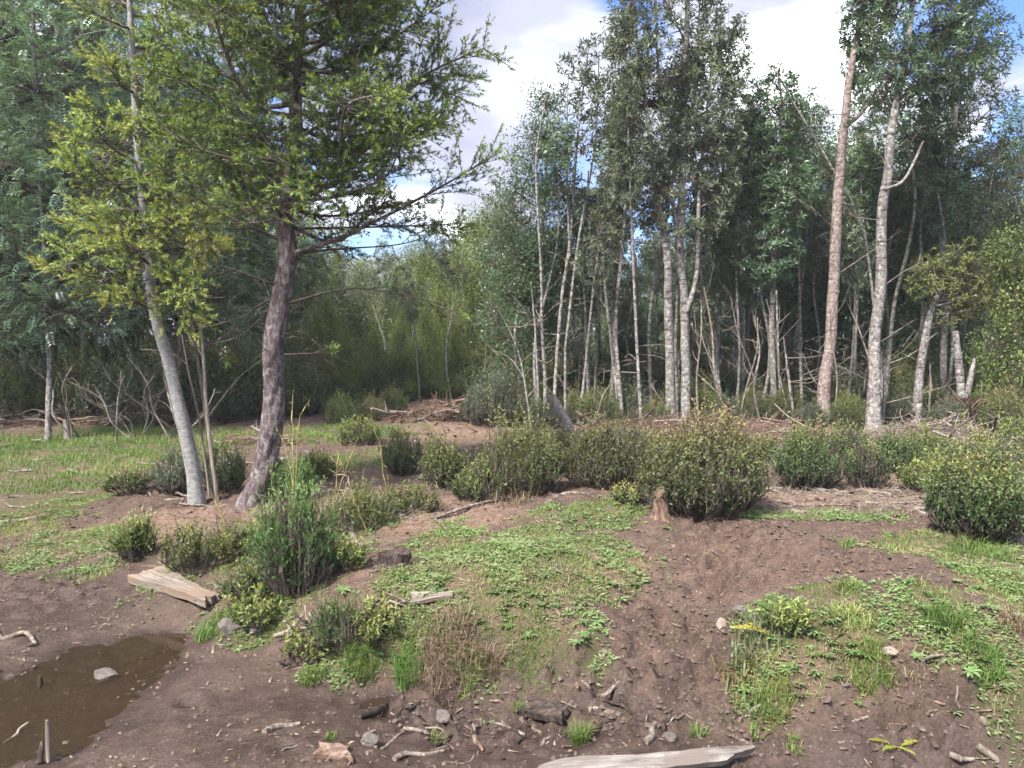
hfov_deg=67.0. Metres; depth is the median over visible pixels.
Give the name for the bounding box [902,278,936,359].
dead sapling
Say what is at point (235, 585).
dry grass clump
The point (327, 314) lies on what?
yellow green tree
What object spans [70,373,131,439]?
dead branch
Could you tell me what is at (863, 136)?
slim pole tree
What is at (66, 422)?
stump
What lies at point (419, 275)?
yellow green tree
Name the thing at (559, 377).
dead sapling
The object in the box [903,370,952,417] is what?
understory bush
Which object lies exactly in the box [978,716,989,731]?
stick
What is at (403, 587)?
weed rosette
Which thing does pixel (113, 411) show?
dead branch
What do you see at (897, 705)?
stick
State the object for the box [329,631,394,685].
grass tuft
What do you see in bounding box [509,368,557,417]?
understory bush
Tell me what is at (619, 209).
slender tree
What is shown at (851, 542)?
grass tuft
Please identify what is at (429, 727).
stick
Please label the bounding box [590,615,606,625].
weed rosette
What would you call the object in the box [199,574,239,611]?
brush twigs
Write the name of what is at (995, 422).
cut branch
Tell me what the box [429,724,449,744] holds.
grass tuft
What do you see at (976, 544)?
grass tuft
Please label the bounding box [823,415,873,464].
shrub
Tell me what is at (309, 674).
grass tuft
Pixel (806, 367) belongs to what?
dead sapling
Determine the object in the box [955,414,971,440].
cut branch
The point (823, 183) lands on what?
slim pole tree
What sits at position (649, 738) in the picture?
stick
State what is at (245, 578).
shrub
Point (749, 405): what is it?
understory bush
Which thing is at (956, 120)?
slender tree
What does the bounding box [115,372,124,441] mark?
dead branch
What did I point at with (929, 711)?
stick
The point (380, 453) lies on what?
dry cane
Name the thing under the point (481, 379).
understory bush
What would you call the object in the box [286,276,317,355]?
slim pole tree
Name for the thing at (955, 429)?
cut branch
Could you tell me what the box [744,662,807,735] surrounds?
grass tuft
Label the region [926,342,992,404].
understory bush
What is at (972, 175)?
olive tree
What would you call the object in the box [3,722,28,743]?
stick
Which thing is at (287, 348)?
understory bush
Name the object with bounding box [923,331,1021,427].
tree stump
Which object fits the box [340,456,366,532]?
dry cane
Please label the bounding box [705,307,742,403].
dead sapling
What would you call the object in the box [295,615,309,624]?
cut branch
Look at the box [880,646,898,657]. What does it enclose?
stone
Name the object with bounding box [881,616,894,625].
weed rosette
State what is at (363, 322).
slim pole tree
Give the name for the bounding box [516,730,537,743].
cut branch
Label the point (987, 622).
weed rosette
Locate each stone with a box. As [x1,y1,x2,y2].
[94,667,117,681]
[217,617,245,636]
[248,623,262,634]
[360,732,379,746]
[436,709,449,724]
[663,732,676,741]
[716,617,726,629]
[732,605,746,613]
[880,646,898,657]
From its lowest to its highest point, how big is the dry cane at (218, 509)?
0.465 m
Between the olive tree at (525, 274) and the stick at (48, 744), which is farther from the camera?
the olive tree at (525, 274)
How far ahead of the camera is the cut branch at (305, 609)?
4.18 m
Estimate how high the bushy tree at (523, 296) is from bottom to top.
5.743 m
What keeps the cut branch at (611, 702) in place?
on the ground at (158, 730)
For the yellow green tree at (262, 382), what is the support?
on the ground at (158, 730)
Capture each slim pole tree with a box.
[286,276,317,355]
[295,234,329,377]
[323,268,363,353]
[353,232,400,349]
[353,290,374,355]
[383,274,406,318]
[388,260,433,405]
[422,217,471,401]
[422,276,437,317]
[471,289,510,387]
[473,240,494,283]
[477,177,536,374]
[533,110,580,402]
[534,227,568,394]
[556,134,616,393]
[562,187,586,388]
[566,200,623,423]
[577,207,620,385]
[585,66,658,423]
[605,179,658,376]
[635,222,676,391]
[644,43,707,406]
[655,90,709,415]
[666,110,734,387]
[688,169,737,396]
[688,210,731,378]
[713,184,760,395]
[724,125,794,405]
[730,168,808,415]
[755,215,816,374]
[782,105,833,398]
[793,185,854,394]
[795,121,833,302]
[828,194,875,395]
[833,122,887,364]
[851,47,956,404]
[865,164,930,363]
[887,97,966,352]
[887,165,956,341]
[906,118,973,396]
[924,134,1001,374]
[947,137,1023,371]
[948,198,995,357]
[977,146,1023,362]
[984,132,1023,351]
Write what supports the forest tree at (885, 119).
on the ground at (158, 730)
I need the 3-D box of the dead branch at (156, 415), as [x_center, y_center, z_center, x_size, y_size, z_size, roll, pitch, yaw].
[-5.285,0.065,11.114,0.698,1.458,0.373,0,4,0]
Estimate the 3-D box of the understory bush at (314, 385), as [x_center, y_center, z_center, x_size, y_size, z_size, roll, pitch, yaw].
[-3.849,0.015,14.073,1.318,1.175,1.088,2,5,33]
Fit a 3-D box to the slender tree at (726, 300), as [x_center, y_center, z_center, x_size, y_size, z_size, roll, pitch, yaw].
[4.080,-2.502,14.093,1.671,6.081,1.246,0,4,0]
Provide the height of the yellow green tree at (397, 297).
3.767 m
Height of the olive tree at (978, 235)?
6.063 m
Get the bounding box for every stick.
[0,630,37,645]
[2,516,37,522]
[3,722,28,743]
[6,470,32,471]
[6,503,26,507]
[37,675,42,688]
[37,741,43,763]
[45,720,50,762]
[73,689,104,696]
[139,491,165,495]
[165,498,191,505]
[174,492,186,496]
[191,504,221,507]
[262,721,300,732]
[273,613,304,638]
[281,735,317,748]
[281,744,297,751]
[336,528,368,545]
[356,703,387,718]
[365,731,404,754]
[392,749,443,760]
[401,726,443,731]
[434,496,511,518]
[434,745,453,749]
[442,755,474,764]
[472,735,483,751]
[545,487,597,502]
[561,745,573,747]
[589,705,621,716]
[643,721,656,744]
[669,713,684,722]
[852,715,868,721]
[888,721,906,727]
[894,700,898,711]
[921,652,960,661]
[927,709,937,713]
[949,751,973,762]
[954,685,960,708]
[975,742,999,763]
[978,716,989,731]
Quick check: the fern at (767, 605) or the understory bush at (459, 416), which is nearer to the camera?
the fern at (767, 605)
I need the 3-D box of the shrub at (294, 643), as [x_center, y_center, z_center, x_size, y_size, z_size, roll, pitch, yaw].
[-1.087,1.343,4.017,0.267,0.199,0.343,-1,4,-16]
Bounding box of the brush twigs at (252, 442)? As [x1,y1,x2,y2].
[201,430,311,445]
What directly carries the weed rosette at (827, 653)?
on the ground at (158, 730)
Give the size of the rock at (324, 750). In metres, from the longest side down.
0.177 x 0.093 x 0.032 m
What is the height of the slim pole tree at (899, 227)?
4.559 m
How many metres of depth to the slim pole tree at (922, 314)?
13.68 m
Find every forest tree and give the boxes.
[0,0,126,367]
[0,0,179,394]
[0,55,79,328]
[0,168,50,374]
[32,35,255,370]
[142,88,277,362]
[160,121,335,353]
[204,143,276,354]
[244,243,297,364]
[497,239,595,372]
[560,252,632,349]
[570,184,632,327]
[583,261,664,383]
[620,224,697,379]
[622,272,673,350]
[648,210,707,334]
[654,246,737,374]
[689,217,782,375]
[715,300,760,372]
[722,232,817,385]
[751,220,866,388]
[765,118,914,385]
[802,106,946,347]
[809,100,1002,401]
[871,164,987,362]
[890,170,999,373]
[947,251,1011,357]
[983,192,1023,355]
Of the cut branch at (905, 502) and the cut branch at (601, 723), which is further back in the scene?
the cut branch at (905, 502)
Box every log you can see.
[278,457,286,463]
[548,394,577,440]
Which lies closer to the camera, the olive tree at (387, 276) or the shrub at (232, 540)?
the shrub at (232, 540)
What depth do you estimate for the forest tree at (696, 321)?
16.23 m
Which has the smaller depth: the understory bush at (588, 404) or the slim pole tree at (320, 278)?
the understory bush at (588, 404)
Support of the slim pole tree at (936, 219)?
on the ground at (158, 730)
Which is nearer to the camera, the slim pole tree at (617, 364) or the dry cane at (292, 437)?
the dry cane at (292, 437)
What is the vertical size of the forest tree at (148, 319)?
8.164 m
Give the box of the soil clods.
[0,465,1001,767]
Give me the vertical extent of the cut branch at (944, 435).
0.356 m
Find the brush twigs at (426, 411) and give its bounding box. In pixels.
[379,392,511,423]
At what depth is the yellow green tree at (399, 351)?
16.69 m
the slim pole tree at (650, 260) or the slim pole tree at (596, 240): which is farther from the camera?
the slim pole tree at (650, 260)
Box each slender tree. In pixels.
[513,32,616,412]
[542,179,614,400]
[564,98,646,400]
[598,0,757,424]
[691,79,749,362]
[692,144,804,406]
[729,71,829,415]
[761,85,839,386]
[765,61,886,421]
[783,0,901,424]
[819,131,895,376]
[830,0,1003,429]
[899,235,1023,422]
[907,0,1023,396]
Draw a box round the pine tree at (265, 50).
[115,0,521,508]
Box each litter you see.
[0,402,975,474]
[0,469,1012,761]
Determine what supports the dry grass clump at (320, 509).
on the ground at (158, 730)
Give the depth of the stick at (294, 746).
3.19 m
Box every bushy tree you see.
[467,76,602,393]
[957,210,1023,426]
[983,100,1023,371]
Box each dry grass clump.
[193,518,249,554]
[209,561,260,601]
[314,486,397,524]
[373,482,442,506]
[395,594,497,709]
[448,634,518,683]
[475,483,544,507]
[518,556,573,589]
[810,614,858,662]
[881,640,933,707]
[989,601,1023,636]
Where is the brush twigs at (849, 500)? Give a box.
[752,479,927,522]
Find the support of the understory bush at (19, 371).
on the ground at (158, 730)
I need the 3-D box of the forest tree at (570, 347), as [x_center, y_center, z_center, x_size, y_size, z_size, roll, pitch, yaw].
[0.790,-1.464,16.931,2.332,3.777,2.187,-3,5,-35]
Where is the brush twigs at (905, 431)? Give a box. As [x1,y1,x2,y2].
[829,416,1021,447]
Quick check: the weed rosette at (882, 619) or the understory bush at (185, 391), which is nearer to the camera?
the weed rosette at (882, 619)
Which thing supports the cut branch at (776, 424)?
on the ground at (158, 730)
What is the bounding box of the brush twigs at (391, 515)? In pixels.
[328,497,417,523]
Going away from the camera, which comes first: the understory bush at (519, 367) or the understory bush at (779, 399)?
the understory bush at (779, 399)
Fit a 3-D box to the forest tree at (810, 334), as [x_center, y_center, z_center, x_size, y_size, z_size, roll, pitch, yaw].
[6.470,-2.296,15.370,3.208,5.641,2.976,-3,5,-36]
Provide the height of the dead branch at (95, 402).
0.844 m
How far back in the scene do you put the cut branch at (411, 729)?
3.36 m
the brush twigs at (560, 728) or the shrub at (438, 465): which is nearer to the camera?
the brush twigs at (560, 728)
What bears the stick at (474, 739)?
on the ground at (158, 730)
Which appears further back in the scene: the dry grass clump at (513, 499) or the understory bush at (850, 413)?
the understory bush at (850, 413)
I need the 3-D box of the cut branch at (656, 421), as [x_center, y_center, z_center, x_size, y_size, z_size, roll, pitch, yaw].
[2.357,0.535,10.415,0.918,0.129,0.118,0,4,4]
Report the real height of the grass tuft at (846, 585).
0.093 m
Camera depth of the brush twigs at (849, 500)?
5.98 m
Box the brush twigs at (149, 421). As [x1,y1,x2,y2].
[95,391,216,427]
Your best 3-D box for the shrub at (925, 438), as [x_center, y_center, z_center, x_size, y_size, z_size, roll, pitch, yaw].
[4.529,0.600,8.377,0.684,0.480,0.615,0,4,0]
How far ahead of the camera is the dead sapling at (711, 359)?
11.32 m
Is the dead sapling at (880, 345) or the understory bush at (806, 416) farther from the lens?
the dead sapling at (880, 345)
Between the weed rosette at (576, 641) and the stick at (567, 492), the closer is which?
the weed rosette at (576, 641)
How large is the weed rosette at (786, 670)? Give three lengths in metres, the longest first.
0.094 x 0.086 x 0.018 m
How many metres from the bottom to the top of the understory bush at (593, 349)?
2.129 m
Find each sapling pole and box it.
[486,304,571,431]
[543,171,631,395]
[548,262,606,399]
[579,196,647,418]
[594,72,693,428]
[644,229,745,405]
[710,122,789,400]
[723,86,774,384]
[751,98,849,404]
[772,322,859,417]
[828,317,954,424]
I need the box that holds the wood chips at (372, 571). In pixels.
[0,469,1023,767]
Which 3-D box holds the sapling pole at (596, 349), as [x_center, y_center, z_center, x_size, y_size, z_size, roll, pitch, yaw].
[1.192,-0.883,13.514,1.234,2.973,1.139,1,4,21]
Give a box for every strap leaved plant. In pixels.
[709,644,769,702]
[712,680,786,741]
[723,600,783,681]
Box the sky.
[2,0,1023,337]
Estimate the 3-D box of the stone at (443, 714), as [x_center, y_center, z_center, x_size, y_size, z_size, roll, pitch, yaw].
[-0.324,1.549,3.597,0.068,0.066,0.075,-1,4,-12]
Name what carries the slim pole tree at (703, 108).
on the ground at (158, 730)
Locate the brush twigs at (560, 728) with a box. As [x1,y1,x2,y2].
[373,668,694,755]
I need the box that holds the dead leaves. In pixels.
[2,473,1013,767]
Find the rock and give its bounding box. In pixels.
[514,696,568,724]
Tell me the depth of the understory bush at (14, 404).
12.99 m
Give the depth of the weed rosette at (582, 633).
3.80 m
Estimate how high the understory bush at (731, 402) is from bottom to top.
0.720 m
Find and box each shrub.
[92,462,153,492]
[102,506,165,559]
[140,434,202,494]
[145,513,230,572]
[197,434,250,493]
[202,514,274,563]
[209,549,270,601]
[222,581,295,627]
[241,441,350,595]
[267,450,319,501]
[276,620,328,666]
[295,446,340,479]
[297,581,366,652]
[313,530,370,572]
[321,468,403,533]
[334,411,384,445]
[337,591,402,645]
[373,474,446,514]
[377,421,426,476]
[410,417,468,489]
[444,453,510,502]
[452,351,541,426]
[457,380,577,498]
[539,414,586,472]
[558,405,657,489]
[601,478,644,505]
[626,418,672,475]
[628,370,782,520]
[748,594,819,635]
[751,428,781,461]
[763,409,857,490]
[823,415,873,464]
[839,428,902,488]
[869,415,931,471]
[892,448,961,491]
[898,419,952,453]
[911,409,1023,478]
[912,445,1023,541]
[967,404,1023,463]
[997,458,1023,493]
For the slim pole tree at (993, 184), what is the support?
on the ground at (158, 730)
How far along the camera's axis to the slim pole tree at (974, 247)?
13.57 m
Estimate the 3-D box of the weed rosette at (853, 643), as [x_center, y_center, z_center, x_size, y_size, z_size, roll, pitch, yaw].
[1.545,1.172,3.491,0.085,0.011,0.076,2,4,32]
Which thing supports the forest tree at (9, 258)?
on the ground at (158, 730)
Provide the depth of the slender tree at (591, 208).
13.62 m
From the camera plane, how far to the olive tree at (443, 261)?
25.76 m
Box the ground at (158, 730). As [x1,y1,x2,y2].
[0,338,1023,767]
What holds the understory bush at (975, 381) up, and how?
on the ground at (158, 730)
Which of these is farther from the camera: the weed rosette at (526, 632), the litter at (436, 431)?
the litter at (436, 431)
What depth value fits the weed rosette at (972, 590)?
3.90 m
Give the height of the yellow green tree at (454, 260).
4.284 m
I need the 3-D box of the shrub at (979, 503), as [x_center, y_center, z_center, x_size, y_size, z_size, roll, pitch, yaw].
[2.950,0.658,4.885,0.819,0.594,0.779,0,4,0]
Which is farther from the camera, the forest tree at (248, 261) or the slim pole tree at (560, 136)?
the forest tree at (248, 261)
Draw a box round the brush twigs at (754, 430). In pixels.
[513,400,832,449]
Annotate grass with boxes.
[0,419,430,495]
[0,492,1023,766]
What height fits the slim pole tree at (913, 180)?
6.369 m
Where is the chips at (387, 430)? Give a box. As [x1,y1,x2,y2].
[9,403,929,471]
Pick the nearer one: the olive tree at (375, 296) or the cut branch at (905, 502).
the cut branch at (905, 502)
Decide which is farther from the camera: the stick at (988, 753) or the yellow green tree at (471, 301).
the yellow green tree at (471, 301)
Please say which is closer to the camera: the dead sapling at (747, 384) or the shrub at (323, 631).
the shrub at (323, 631)
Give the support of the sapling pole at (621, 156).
on the ground at (158, 730)
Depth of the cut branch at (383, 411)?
12.75 m
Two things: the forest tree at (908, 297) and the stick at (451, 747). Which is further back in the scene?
the forest tree at (908, 297)
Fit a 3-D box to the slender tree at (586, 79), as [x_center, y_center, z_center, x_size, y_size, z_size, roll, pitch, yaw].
[0.813,-2.388,12.131,1.680,6.207,1.542,0,4,0]
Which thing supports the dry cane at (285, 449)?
on the ground at (158, 730)
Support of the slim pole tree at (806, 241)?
on the ground at (158, 730)
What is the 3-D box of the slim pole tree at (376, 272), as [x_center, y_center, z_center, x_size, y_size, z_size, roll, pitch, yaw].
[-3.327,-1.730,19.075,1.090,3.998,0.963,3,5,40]
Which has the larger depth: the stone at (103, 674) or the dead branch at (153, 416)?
the dead branch at (153, 416)
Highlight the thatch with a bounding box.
[0,493,1023,749]
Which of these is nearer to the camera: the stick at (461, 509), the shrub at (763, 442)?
the stick at (461, 509)
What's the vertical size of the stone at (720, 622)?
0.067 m
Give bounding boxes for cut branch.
[0,414,28,424]
[1,419,40,423]
[7,407,72,423]
[15,410,44,426]
[38,411,85,427]
[67,416,98,420]
[95,404,129,427]
[103,412,145,426]
[130,388,142,403]
[250,419,282,436]
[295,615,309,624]
[304,605,310,637]
[371,401,415,416]
[383,591,407,603]
[385,408,429,419]
[389,600,415,609]
[390,410,417,412]
[394,701,420,717]
[398,505,411,518]
[403,726,428,733]
[406,406,415,415]
[411,412,442,420]
[413,399,458,418]
[424,406,461,413]
[432,726,463,739]
[433,740,442,747]
[489,721,525,735]
[515,409,590,442]
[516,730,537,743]
[523,714,529,726]
[531,727,542,735]
[540,736,550,746]
[559,730,569,739]
[573,408,611,428]
[578,400,607,432]
[581,680,590,688]
[589,716,614,733]
[599,697,627,705]
[602,679,619,696]
[616,695,631,713]
[625,407,653,426]
[649,663,655,671]
[653,419,711,426]
[657,404,739,428]
[661,713,671,733]
[749,413,797,431]
[763,406,813,428]
[764,499,809,505]
[774,404,819,433]
[797,499,812,501]
[813,487,832,490]
[814,496,825,501]
[815,504,857,507]
[820,491,850,495]
[840,489,875,492]
[851,498,861,502]
[863,489,892,495]
[864,501,879,504]
[890,499,921,503]
[892,509,908,516]
[896,420,948,428]
[906,424,972,434]
[907,413,928,436]
[914,508,934,515]
[923,420,966,425]
[925,414,977,458]
[933,430,973,446]
[942,411,955,426]
[953,412,1015,436]
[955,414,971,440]
[976,409,1004,429]
[986,415,997,438]
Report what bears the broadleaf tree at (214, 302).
on the ground at (158, 730)
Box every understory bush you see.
[0,296,111,405]
[0,327,77,417]
[0,347,45,423]
[27,303,154,390]
[29,329,117,422]
[67,340,163,422]
[100,320,210,409]
[116,302,211,386]
[141,333,258,424]
[158,310,297,422]
[220,312,319,415]
[251,324,325,374]
[285,355,331,416]
[302,354,364,413]
[305,336,341,383]
[316,321,371,374]
[321,388,361,425]
[324,337,394,401]
[340,331,410,401]
[348,304,407,369]
[350,386,389,421]
[366,376,412,414]
[380,337,424,396]
[407,324,442,392]
[428,345,466,394]
[440,326,514,401]
[451,379,499,424]
[462,345,532,402]
[476,317,552,388]
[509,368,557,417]
[522,390,569,429]
[526,354,575,401]
[541,348,592,403]
[547,339,630,407]
[549,377,593,422]
[571,308,664,390]
[573,378,627,427]
[599,354,656,405]
[600,375,657,422]
[623,343,693,404]
[635,393,677,425]
[640,323,736,396]
[656,366,701,413]
[676,372,729,420]
[691,348,740,399]
[706,382,748,424]
[707,363,781,411]
[727,342,803,392]
[733,379,777,420]
[763,339,818,409]
[766,379,804,423]
[786,392,837,428]
[798,343,867,405]
[803,322,895,399]
[812,375,864,419]
[826,389,865,429]
[856,348,928,411]
[881,379,919,425]
[890,332,954,395]
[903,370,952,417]
[915,384,975,431]
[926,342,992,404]
[932,322,1020,387]
[944,344,1023,411]
[949,374,1022,426]
[971,368,1023,431]
[978,335,1023,415]
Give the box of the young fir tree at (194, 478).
[25,0,248,506]
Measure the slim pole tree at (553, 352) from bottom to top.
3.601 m
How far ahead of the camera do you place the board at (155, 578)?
4.85 m
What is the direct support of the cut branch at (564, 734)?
on the ground at (158, 730)
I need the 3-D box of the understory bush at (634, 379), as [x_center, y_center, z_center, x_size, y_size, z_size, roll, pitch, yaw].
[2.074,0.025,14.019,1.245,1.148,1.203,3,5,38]
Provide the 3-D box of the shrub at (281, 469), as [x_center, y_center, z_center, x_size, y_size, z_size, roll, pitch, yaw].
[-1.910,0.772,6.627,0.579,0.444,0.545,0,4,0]
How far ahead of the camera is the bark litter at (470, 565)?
4.96 m
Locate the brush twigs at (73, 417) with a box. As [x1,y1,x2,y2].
[0,405,144,428]
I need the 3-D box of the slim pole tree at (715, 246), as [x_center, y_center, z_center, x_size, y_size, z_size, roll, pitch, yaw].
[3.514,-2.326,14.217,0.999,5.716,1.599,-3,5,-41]
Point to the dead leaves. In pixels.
(430, 609)
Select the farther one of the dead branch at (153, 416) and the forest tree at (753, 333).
the forest tree at (753, 333)
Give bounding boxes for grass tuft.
[183,601,230,642]
[252,588,287,626]
[291,659,327,688]
[308,598,347,632]
[325,729,336,740]
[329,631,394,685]
[377,631,434,690]
[383,604,434,665]
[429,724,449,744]
[440,649,494,703]
[502,609,561,682]
[509,699,522,711]
[559,716,600,745]
[686,720,716,737]
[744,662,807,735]
[783,728,806,756]
[823,577,865,595]
[827,597,877,632]
[831,534,856,550]
[849,628,899,696]
[912,594,980,635]
[937,533,1018,562]
[949,623,1016,691]
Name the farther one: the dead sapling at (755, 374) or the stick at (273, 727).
the dead sapling at (755, 374)
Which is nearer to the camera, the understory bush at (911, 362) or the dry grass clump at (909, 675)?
the dry grass clump at (909, 675)
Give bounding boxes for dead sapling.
[140,297,268,500]
[558,370,576,394]
[593,375,613,419]
[646,368,663,404]
[678,349,680,381]
[690,265,713,418]
[694,287,734,426]
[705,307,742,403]
[720,289,754,421]
[740,318,772,412]
[745,302,760,423]
[761,299,799,411]
[779,321,798,388]
[794,351,817,393]
[805,284,850,411]
[847,278,896,363]
[851,317,883,408]
[860,312,892,409]
[881,354,903,379]
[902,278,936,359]
[923,363,932,414]
[961,306,996,382]
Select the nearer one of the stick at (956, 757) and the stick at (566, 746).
the stick at (956, 757)
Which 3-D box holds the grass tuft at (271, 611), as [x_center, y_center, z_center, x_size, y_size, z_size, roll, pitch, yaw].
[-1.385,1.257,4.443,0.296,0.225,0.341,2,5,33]
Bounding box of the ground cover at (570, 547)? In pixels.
[0,493,1023,764]
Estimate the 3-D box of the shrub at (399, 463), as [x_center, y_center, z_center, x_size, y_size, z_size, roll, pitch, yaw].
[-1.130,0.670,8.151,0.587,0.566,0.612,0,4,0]
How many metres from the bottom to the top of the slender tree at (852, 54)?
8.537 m
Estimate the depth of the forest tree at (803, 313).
17.04 m
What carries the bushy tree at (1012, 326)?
on the ground at (158, 730)
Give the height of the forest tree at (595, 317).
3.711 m
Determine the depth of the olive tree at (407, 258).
28.44 m
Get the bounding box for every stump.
[63,417,71,438]
[367,545,432,571]
[650,486,676,523]
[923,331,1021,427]
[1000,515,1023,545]
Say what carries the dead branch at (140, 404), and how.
on the ground at (158, 730)
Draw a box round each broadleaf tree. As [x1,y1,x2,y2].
[0,0,239,440]
[0,5,66,359]
[70,1,334,424]
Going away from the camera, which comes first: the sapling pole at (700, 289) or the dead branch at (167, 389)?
the dead branch at (167, 389)
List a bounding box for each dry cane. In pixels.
[199,483,229,529]
[269,419,295,488]
[285,390,297,503]
[294,399,310,498]
[328,435,357,526]
[329,437,348,510]
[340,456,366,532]
[370,413,387,494]
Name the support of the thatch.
on the ground at (158, 730)
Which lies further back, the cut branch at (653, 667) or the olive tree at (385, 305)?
the olive tree at (385, 305)
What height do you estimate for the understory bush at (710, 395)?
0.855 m
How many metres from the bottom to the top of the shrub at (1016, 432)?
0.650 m
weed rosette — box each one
[335,585,351,593]
[397,585,408,591]
[519,630,535,638]
[542,571,554,576]
[568,638,584,645]
[573,630,587,636]
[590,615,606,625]
[735,685,751,692]
[762,668,777,677]
[775,665,795,673]
[787,660,801,668]
[806,627,825,635]
[816,651,833,656]
[845,640,863,645]
[847,646,861,653]
[853,700,866,706]
[857,652,876,659]
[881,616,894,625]
[883,616,896,623]
[910,650,925,659]
[931,623,948,630]
[942,640,959,649]
[957,662,975,666]
[962,666,983,677]
[965,585,978,592]
[978,618,994,627]
[979,601,1000,609]
[996,671,1014,677]
[996,680,1016,688]
[1008,595,1022,600]
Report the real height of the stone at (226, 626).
0.111 m
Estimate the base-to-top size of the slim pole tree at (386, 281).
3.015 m
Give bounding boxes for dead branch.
[19,357,74,438]
[57,373,78,436]
[58,352,81,440]
[69,374,124,426]
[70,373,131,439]
[73,376,133,433]
[89,360,173,430]
[93,386,131,435]
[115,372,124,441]
[123,340,168,437]
[131,357,148,426]
[142,367,156,436]
[145,390,159,432]
[159,363,176,426]
[192,389,216,426]
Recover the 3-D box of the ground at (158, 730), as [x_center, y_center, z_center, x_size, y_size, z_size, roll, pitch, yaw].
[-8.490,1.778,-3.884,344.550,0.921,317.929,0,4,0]
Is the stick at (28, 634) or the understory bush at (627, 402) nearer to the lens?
the stick at (28, 634)
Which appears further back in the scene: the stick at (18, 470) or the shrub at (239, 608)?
the stick at (18, 470)
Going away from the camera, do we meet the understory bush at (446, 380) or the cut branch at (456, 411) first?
the cut branch at (456, 411)
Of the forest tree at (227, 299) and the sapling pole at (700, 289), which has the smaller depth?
the sapling pole at (700, 289)
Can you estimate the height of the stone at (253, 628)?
0.079 m
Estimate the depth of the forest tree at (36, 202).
15.52 m
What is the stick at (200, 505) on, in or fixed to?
on the ground at (158, 730)
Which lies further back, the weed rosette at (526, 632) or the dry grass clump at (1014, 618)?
the weed rosette at (526, 632)
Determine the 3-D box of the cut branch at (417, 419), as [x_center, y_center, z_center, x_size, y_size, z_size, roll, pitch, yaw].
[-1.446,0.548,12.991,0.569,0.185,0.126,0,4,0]
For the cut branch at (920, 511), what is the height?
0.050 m
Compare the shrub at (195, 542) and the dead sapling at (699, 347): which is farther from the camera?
the dead sapling at (699, 347)
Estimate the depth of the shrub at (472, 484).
6.07 m
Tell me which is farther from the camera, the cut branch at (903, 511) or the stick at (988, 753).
the cut branch at (903, 511)
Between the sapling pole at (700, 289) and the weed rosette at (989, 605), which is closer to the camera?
the weed rosette at (989, 605)
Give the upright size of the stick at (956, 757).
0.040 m
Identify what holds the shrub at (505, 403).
on the ground at (158, 730)
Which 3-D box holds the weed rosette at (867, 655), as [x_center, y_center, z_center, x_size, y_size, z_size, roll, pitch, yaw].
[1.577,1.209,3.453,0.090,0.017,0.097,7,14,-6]
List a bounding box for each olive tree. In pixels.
[249,204,381,352]
[249,234,329,345]
[307,241,358,341]
[335,254,387,327]
[346,258,378,325]
[368,249,417,332]
[370,273,397,355]
[374,234,435,326]
[403,194,511,329]
[426,234,452,306]
[456,215,490,260]
[457,216,515,292]
[460,180,546,356]
[507,211,567,359]
[550,238,595,365]
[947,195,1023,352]
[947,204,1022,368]
[962,170,994,244]
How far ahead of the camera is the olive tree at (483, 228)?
23.56 m
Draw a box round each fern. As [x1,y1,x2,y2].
[342,646,382,656]
[730,623,767,633]
[748,598,792,618]
[868,738,917,754]
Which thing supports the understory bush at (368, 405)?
on the ground at (158, 730)
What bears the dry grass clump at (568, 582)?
on the ground at (158, 730)
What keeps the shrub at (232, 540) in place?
on the ground at (158, 730)
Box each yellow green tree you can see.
[224,325,260,414]
[252,356,301,414]
[284,320,326,400]
[297,304,338,407]
[310,290,345,355]
[323,323,375,409]
[334,276,381,350]
[357,321,397,403]
[380,269,411,328]
[380,288,420,354]
[384,232,448,346]
[385,309,423,401]
[403,294,450,399]
[410,269,469,391]
[429,250,505,392]
[431,239,487,335]
[435,319,475,401]
[468,294,514,373]
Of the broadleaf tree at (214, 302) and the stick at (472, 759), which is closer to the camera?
the stick at (472, 759)
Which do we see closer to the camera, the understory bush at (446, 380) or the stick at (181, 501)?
the stick at (181, 501)
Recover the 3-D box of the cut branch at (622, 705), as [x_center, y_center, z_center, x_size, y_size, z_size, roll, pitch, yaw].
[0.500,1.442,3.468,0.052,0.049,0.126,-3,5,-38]
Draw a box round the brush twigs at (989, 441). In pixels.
[926,427,1023,468]
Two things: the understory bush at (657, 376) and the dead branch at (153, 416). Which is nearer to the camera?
the dead branch at (153, 416)
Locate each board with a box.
[127,566,219,607]
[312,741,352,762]
[410,591,453,605]
[537,745,754,767]
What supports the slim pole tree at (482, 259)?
on the ground at (158, 730)
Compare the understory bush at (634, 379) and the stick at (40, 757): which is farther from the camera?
the understory bush at (634, 379)
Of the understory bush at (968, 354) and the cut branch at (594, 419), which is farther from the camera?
the understory bush at (968, 354)
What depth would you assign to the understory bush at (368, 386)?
15.49 m
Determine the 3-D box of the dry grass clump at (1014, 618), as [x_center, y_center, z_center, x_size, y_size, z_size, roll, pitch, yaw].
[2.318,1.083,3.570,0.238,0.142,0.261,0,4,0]
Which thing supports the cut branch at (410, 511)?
on the ground at (158, 730)
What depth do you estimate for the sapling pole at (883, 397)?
11.41 m
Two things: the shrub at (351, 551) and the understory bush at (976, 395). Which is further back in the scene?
the understory bush at (976, 395)
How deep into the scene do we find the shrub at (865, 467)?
6.64 m
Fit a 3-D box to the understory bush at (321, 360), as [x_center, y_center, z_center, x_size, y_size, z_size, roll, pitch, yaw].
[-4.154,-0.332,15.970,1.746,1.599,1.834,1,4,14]
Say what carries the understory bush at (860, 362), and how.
on the ground at (158, 730)
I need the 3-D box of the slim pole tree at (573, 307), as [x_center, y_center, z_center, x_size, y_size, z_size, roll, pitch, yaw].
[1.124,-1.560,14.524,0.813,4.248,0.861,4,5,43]
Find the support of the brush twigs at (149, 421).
on the ground at (158, 730)
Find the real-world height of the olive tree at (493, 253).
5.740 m

